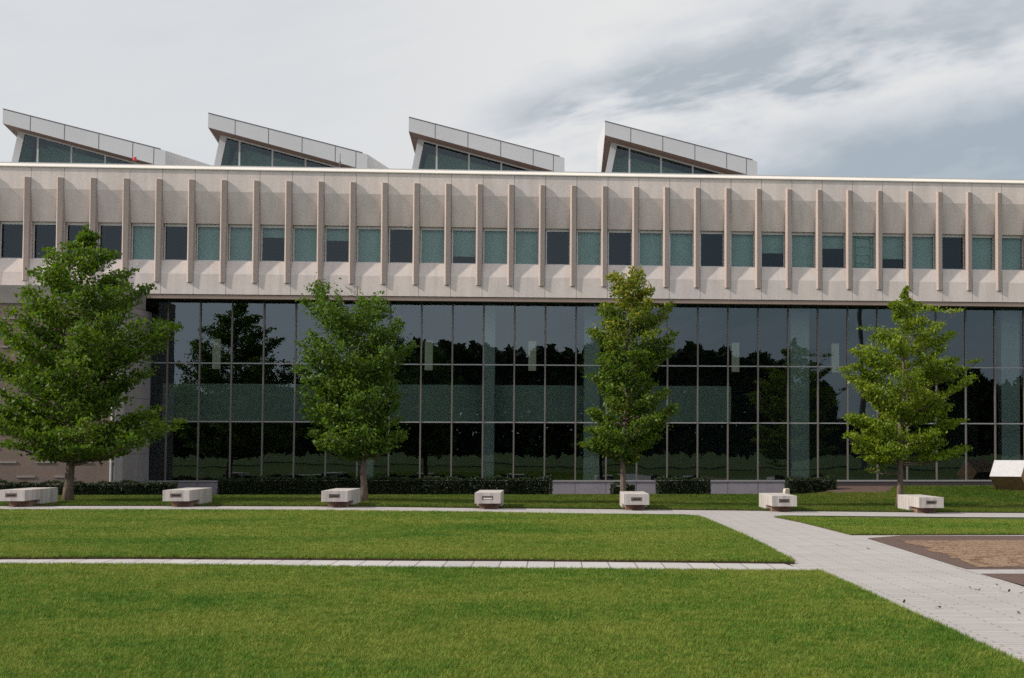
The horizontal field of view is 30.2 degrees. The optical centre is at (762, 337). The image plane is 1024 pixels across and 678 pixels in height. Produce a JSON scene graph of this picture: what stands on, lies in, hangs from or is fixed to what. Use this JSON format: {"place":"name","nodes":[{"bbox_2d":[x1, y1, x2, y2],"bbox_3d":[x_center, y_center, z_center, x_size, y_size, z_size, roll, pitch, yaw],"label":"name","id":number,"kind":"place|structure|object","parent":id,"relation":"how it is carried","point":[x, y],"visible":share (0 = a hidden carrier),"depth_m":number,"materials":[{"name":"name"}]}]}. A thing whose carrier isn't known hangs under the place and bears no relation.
{"place":"outdoors","nodes":[
{"label":"outdoors","id":0,"kind":"place"},
{"bbox_2d":[0,508,795,564],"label":"grass","id":1,"kind":"structure","parent":0,"point":[272,534],"depth_m":33.97,"materials":[{"name":"plant"}]},
{"bbox_2d":[0,561,1023,677],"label":"grass","id":2,"kind":"structure","parent":0,"point":[125,620],"depth_m":17.46,"materials":[{"name":"plant"}]},
{"bbox_2d":[0,485,1023,512],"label":"grass","id":3,"kind":"structure","parent":0,"point":[974,499],"depth_m":58.90,"materials":[{"name":"plant"}]},
{"bbox_2d":[990,460,1023,489],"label":"block sculpture","id":4,"kind":"object","parent":3,"relation":"on","point":[1007,474],"visible":1,"depth_m":69.66,"materials":[{"name":"white stone"}]},
{"bbox_2d":[0,506,1023,516],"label":"bench path","id":5,"kind":"structure","parent":0,"point":[801,513],"depth_m":51.42,"materials":[{"name":"concrete"}]},
{"bbox_2d":[0,487,57,505],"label":"bench","id":6,"kind":"object","parent":5,"relation":"on","point":[32,496],"visible":0.77,"depth_m":51.16,"materials":[{"name":"concrete"}]},
{"bbox_2d":[163,488,211,505],"bbox_3d":[-16.175,4.528,52.565,0.710,0.555,3.400,0,-3,-6],"label":"bench","id":7,"kind":"object","parent":5,"relation":"on","point":[185,497],"visible":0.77,"depth_m":51.61,"materials":[{"name":"concrete"}]},
{"bbox_2d":[321,488,359,506],"bbox_3d":[-11.961,4.582,53.029,0.710,0.555,3.400,0,-3,-6],"label":"bench","id":8,"kind":"object","parent":5,"relation":"on","point":[341,497],"visible":0.81,"depth_m":51.72,"materials":[{"name":"concrete"}]},
{"bbox_2d":[475,490,503,508],"bbox_3d":[-7.816,4.672,53.483,0.710,0.555,3.400,0,-3,-6],"label":"bench","id":9,"kind":"object","parent":5,"relation":"on","point":[489,499],"visible":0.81,"depth_m":51.84,"materials":[{"name":"concrete"}]},
{"bbox_2d":[620,491,648,509],"bbox_3d":[-3.711,4.748,53.934,0.710,0.555,3.400,0,-3,-6],"label":"bench","id":10,"kind":"object","parent":5,"relation":"on","point":[634,500],"visible":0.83,"depth_m":52.29,"materials":[{"name":"concrete"}]},
{"bbox_2d":[759,493,796,510],"bbox_3d":[0.433,4.834,54.389,0.710,0.555,3.400,0,-3,-6],"label":"bench","id":11,"kind":"object","parent":5,"relation":"on","point":[778,501],"visible":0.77,"depth_m":53.27,"materials":[{"name":"concrete"}]},
{"bbox_2d":[783,488,789,493],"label":"stone block","id":12,"kind":"object","parent":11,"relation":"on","point":[786,490],"depth_m":69.63,"materials":[{"name":"stone"}]},
{"bbox_2d":[898,494,943,512],"bbox_3d":[4.628,4.919,54.849,0.710,0.555,3.400,0,-3,-6],"label":"bench","id":13,"kind":"object","parent":5,"relation":"on","point":[918,503],"visible":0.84,"depth_m":53.89,"materials":[{"name":"concrete"}]},
{"bbox_2d":[0,0,1023,179],"label":"sky","id":14,"kind":"structure","parent":0,"point":[852,88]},
{"bbox_2d":[581,513,1023,586],"bbox_3d":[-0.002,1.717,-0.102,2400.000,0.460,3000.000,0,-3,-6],"label":"ground","id":15,"kind":"structure","parent":0,"point":[1012,518],"depth_m":50.50,"materials":[{"name":"grey concrete"}]},
{"bbox_2d":[0,224,187,500],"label":"tree","id":16,"kind":"object","parent":15,"relation":"on","point":[88,360],"visible":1,"depth_m":55.09,"materials":[{"name":"green plant"}]},
{"bbox_2d":[291,272,418,500],"bbox_3d":[-12.440,1.529,56.514,3.523,7.090,3.514,-3,-4,39],"label":"tree","id":17,"kind":"object","parent":15,"relation":"on","point":[338,422],"visible":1,"depth_m":56.10,"materials":[{"name":"green plant"}]},
{"bbox_2d":[0,559,800,569],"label":"lawn kerb","id":18,"kind":"structure","parent":15,"relation":"on","point":[616,565],"depth_m":27.32,"materials":[{"name":"grey concrete"}]},
{"bbox_2d":[0,108,1023,493],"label":"building","id":19,"kind":"structure","parent":15,"relation":"on","point":[464,250],"depth_m":72.11,"materials":[{"name":"concrete"}]},
{"bbox_2d":[0,221,22,258],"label":"window","id":20,"kind":"structure","parent":19,"relation":"in","point":[2,222],"depth_m":68.53,"materials":[{"name":"metal"}]},
{"bbox_2d":[32,222,55,258],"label":"window","id":21,"kind":"structure","parent":19,"relation":"in","point":[35,223],"depth_m":68.65,"materials":[{"name":"metal"}]},
{"bbox_2d":[66,222,88,250],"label":"window","id":22,"kind":"structure","parent":19,"relation":"in","point":[67,223],"depth_m":68.80,"materials":[{"name":"metal"}]},
{"bbox_2d":[99,223,121,259],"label":"window","id":23,"kind":"structure","parent":19,"relation":"in","point":[100,224],"depth_m":68.93,"materials":[{"name":"metal"}]},
{"bbox_2d":[131,223,154,259],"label":"window","id":24,"kind":"structure","parent":19,"relation":"in","point":[143,234],"depth_m":69.22,"materials":[{"name":"glass"}]},
{"bbox_2d":[164,224,187,260],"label":"window","id":25,"kind":"structure","parent":19,"relation":"in","point":[170,225],"depth_m":69.17,"materials":[{"name":"metal"}]},
{"bbox_2d":[196,224,219,260],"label":"window","id":26,"kind":"structure","parent":19,"relation":"in","point":[208,235],"depth_m":69.47,"materials":[{"name":"glass"}]},
{"bbox_2d":[212,301,220,368],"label":"hanging lamp","id":27,"kind":"object","parent":19,"relation":"hanging from","point":[216,350],"visible":0.94,"depth_m":71.21,"materials":[{"name":"grey"}]},
{"bbox_2d":[228,225,252,260],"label":"window","id":28,"kind":"structure","parent":19,"relation":"in","point":[240,236],"depth_m":69.61,"materials":[{"name":"metal"}]},
{"bbox_2d":[261,225,284,261],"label":"window","id":29,"kind":"structure","parent":19,"relation":"in","point":[267,231],"depth_m":69.73,"materials":[{"name":"metal"}]},
{"bbox_2d":[293,225,316,261],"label":"window","id":30,"kind":"structure","parent":19,"relation":"in","point":[304,237],"depth_m":69.86,"materials":[{"name":"glass"}]},
{"bbox_2d":[325,226,348,262],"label":"window","id":31,"kind":"structure","parent":19,"relation":"in","point":[332,233],"depth_m":70.00,"materials":[{"name":"glass"}]},
{"bbox_2d":[357,226,380,262],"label":"window","id":32,"kind":"structure","parent":19,"relation":"in","point":[368,237],"depth_m":70.12,"materials":[{"name":"glass"}]},
{"bbox_2d":[388,227,412,262],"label":"window","id":33,"kind":"structure","parent":19,"relation":"in","point":[390,228],"depth_m":70.07,"materials":[{"name":"metal"}]},
{"bbox_2d":[425,303,432,369],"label":"hanging lamp","id":34,"kind":"object","parent":19,"relation":"hanging from","point":[428,351],"visible":0.94,"depth_m":72.09,"materials":[{"name":"grey"}]},
{"bbox_2d":[420,227,444,263],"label":"window","id":35,"kind":"structure","parent":19,"relation":"in","point":[431,238],"depth_m":70.38,"materials":[{"name":"glass"}]},
{"bbox_2d":[452,228,475,263],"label":"window","id":36,"kind":"structure","parent":19,"relation":"in","point":[463,239],"depth_m":70.51,"materials":[{"name":"glass"}]},
{"bbox_2d":[483,228,507,263],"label":"window","id":37,"kind":"structure","parent":19,"relation":"in","point":[494,239],"depth_m":70.64,"materials":[{"name":"glass"}]},
{"bbox_2d":[514,229,538,264],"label":"window","id":38,"kind":"structure","parent":19,"relation":"in","point":[526,249],"depth_m":70.76,"materials":[{"name":"glass"}]},
{"bbox_2d":[528,306,535,370],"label":"hanging lamp","id":39,"kind":"object","parent":19,"relation":"hanging from","point":[532,352],"visible":0.94,"depth_m":72.53,"materials":[{"name":"grey"}]},
{"bbox_2d":[546,229,569,264],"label":"window","id":40,"kind":"structure","parent":19,"relation":"in","point":[547,230],"depth_m":70.74,"materials":[{"name":"metal"}]},
{"bbox_2d":[577,229,600,265],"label":"window","id":41,"kind":"structure","parent":19,"relation":"in","point":[588,241],"depth_m":71.02,"materials":[{"name":"glass"}]},
{"bbox_2d":[607,230,631,265],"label":"window","id":42,"kind":"structure","parent":19,"relation":"in","point":[609,231],"depth_m":70.98,"materials":[{"name":"metal"}]},
{"bbox_2d":[638,230,661,265],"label":"window","id":43,"kind":"structure","parent":19,"relation":"in","point":[649,241],"depth_m":71.28,"materials":[{"name":"metal"}]},
{"bbox_2d":[669,231,692,266],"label":"window","id":44,"kind":"structure","parent":19,"relation":"in","point":[680,242],"depth_m":71.40,"materials":[{"name":"metal"}]},
{"bbox_2d":[700,231,723,266],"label":"window","id":45,"kind":"structure","parent":19,"relation":"in","point":[701,232],"depth_m":71.38,"materials":[{"name":"metal"}]},
{"bbox_2d":[732,306,738,371],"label":"hanging lamp","id":46,"kind":"object","parent":19,"relation":"hanging from","point":[735,353],"visible":0.95,"depth_m":73.40,"materials":[{"name":"grey"}]},
{"bbox_2d":[730,232,753,266],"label":"window","id":47,"kind":"structure","parent":19,"relation":"in","point":[742,243],"depth_m":71.66,"materials":[{"name":"glass"}]},
{"bbox_2d":[761,232,783,267],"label":"window","id":48,"kind":"structure","parent":19,"relation":"in","point":[771,242],"depth_m":71.80,"materials":[{"name":"glass"}]},
{"bbox_2d":[792,232,814,267],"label":"window","id":49,"kind":"structure","parent":19,"relation":"in","point":[802,243],"depth_m":71.92,"materials":[{"name":"metal"}]},
{"bbox_2d":[822,233,844,267],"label":"window","id":50,"kind":"structure","parent":19,"relation":"in","point":[829,240],"depth_m":72.06,"materials":[{"name":"glass"}]},
{"bbox_2d":[831,343,838,372],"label":"hanging lamp","id":51,"kind":"object","parent":19,"relation":"hanging from","point":[834,354],"visible":0.94,"depth_m":73.83,"materials":[{"name":"grey"}]},
{"bbox_2d":[852,233,874,268],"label":"window","id":52,"kind":"structure","parent":19,"relation":"in","point":[862,243],"depth_m":72.17,"materials":[{"name":"glass"}]},
{"bbox_2d":[882,234,904,268],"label":"window","id":53,"kind":"structure","parent":19,"relation":"in","point":[892,244],"depth_m":72.31,"materials":[{"name":"metal"}]},
{"bbox_2d":[912,234,933,268],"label":"window","id":54,"kind":"structure","parent":19,"relation":"in","point":[922,244],"depth_m":72.43,"materials":[{"name":"glass"}]},
{"bbox_2d":[942,234,963,269],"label":"window","id":55,"kind":"structure","parent":19,"relation":"in","point":[962,236],"depth_m":72.43,"materials":[{"name":"metal"}]},
{"bbox_2d":[972,235,992,269],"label":"window","id":56,"kind":"structure","parent":19,"relation":"in","point":[982,245],"depth_m":72.70,"materials":[{"name":"teal glass"}]},
{"bbox_2d":[1002,235,1022,270],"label":"window","id":57,"kind":"structure","parent":19,"relation":"in","point":[1012,246],"depth_m":72.82,"materials":[{"name":"glass"}]},
{"bbox_2d":[213,491,828,494],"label":"soil bed","id":58,"kind":"object","parent":15,"relation":"on","point":[711,494],"visible":0.04,"depth_m":69.83,"materials":[{"name":"brown soil"}]},
{"bbox_2d":[0,479,177,494],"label":"hedge","id":59,"kind":"object","parent":58,"relation":"on","point":[132,487],"visible":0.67,"depth_m":64.08,"materials":[{"name":"green plant"}]},
{"bbox_2d":[216,475,552,494],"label":"hedge","id":60,"kind":"object","parent":58,"relation":"on","point":[316,486],"visible":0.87,"depth_m":68.10,"materials":[{"name":"green plant"}]},
{"bbox_2d":[609,481,635,494],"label":"hedge","id":61,"kind":"object","parent":58,"relation":"on","point":[615,490],"visible":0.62,"depth_m":69.20,"materials":[{"name":"green plant"}]},
{"bbox_2d":[654,476,710,494],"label":"hedge","id":62,"kind":"object","parent":58,"relation":"on","point":[685,486],"visible":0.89,"depth_m":69.35,"materials":[{"name":"green plant"}]},
{"bbox_2d":[784,474,837,493],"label":"hedge","id":63,"kind":"object","parent":58,"relation":"on","point":[803,485],"visible":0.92,"depth_m":69.88,"materials":[{"name":"green plant"}]},
{"bbox_2d":[577,265,680,503],"bbox_3d":[-4.122,1.464,57.569,3.209,7.547,2.859,0,-3,-6],"label":"tree","id":64,"kind":"object","parent":15,"relation":"on","point":[631,370],"visible":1,"depth_m":57.20,"materials":[{"name":"green plant"}]},
{"bbox_2d":[773,515,1023,534],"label":"grass","id":65,"kind":"structure","parent":15,"relation":"on","point":[890,526],"depth_m":42.84,"materials":[{"name":"plant"}]},
{"bbox_2d":[836,285,983,506],"bbox_3d":[4.500,1.852,58.148,4.303,7.086,3.902,-1,-4,22],"label":"tree","id":66,"kind":"object","parent":15,"relation":"on","point":[875,448],"visible":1,"depth_m":58.13,"materials":[{"name":"green plant"}]},
{"bbox_2d":[679,511,1023,660],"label":"path","id":67,"kind":"structure","parent":0,"point":[986,612],"depth_m":26.02,"materials":[{"name":"concrete"}]},
{"bbox_2d":[836,544,1023,613],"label":"leaf litter","id":68,"kind":"object","parent":67,"relation":"on","point":[904,600],"visible":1,"depth_m":22.90,"materials":[{"name":"brown plant"}]},
{"bbox_2d":[826,486,894,492],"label":"paving strip","id":69,"kind":"object","parent":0,"point":[842,489],"visible":0.84,"depth_m":70.05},
{"bbox_2d":[868,535,1023,568],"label":"brown paving","id":70,"kind":"structure","parent":0,"point":[894,541],"depth_m":35.24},
{"bbox_2d":[900,540,1023,566],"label":"setts","id":71,"kind":"structure","parent":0,"point":[993,553],"depth_m":32.95,"materials":[{"name":"brown stone"}]},
{"bbox_2d":[955,567,1023,575],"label":"concrete strip","id":72,"kind":"object","parent":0,"point":[998,571],"visible":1,"depth_m":27.34,"materials":[{"name":"grey concrete"}]},
{"bbox_2d":[984,574,1023,584],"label":"plaza band","id":73,"kind":"object","parent":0,"point":[1017,578],"visible":1,"depth_m":25.93,"materials":[{"name":"grey concrete"}]}
]}

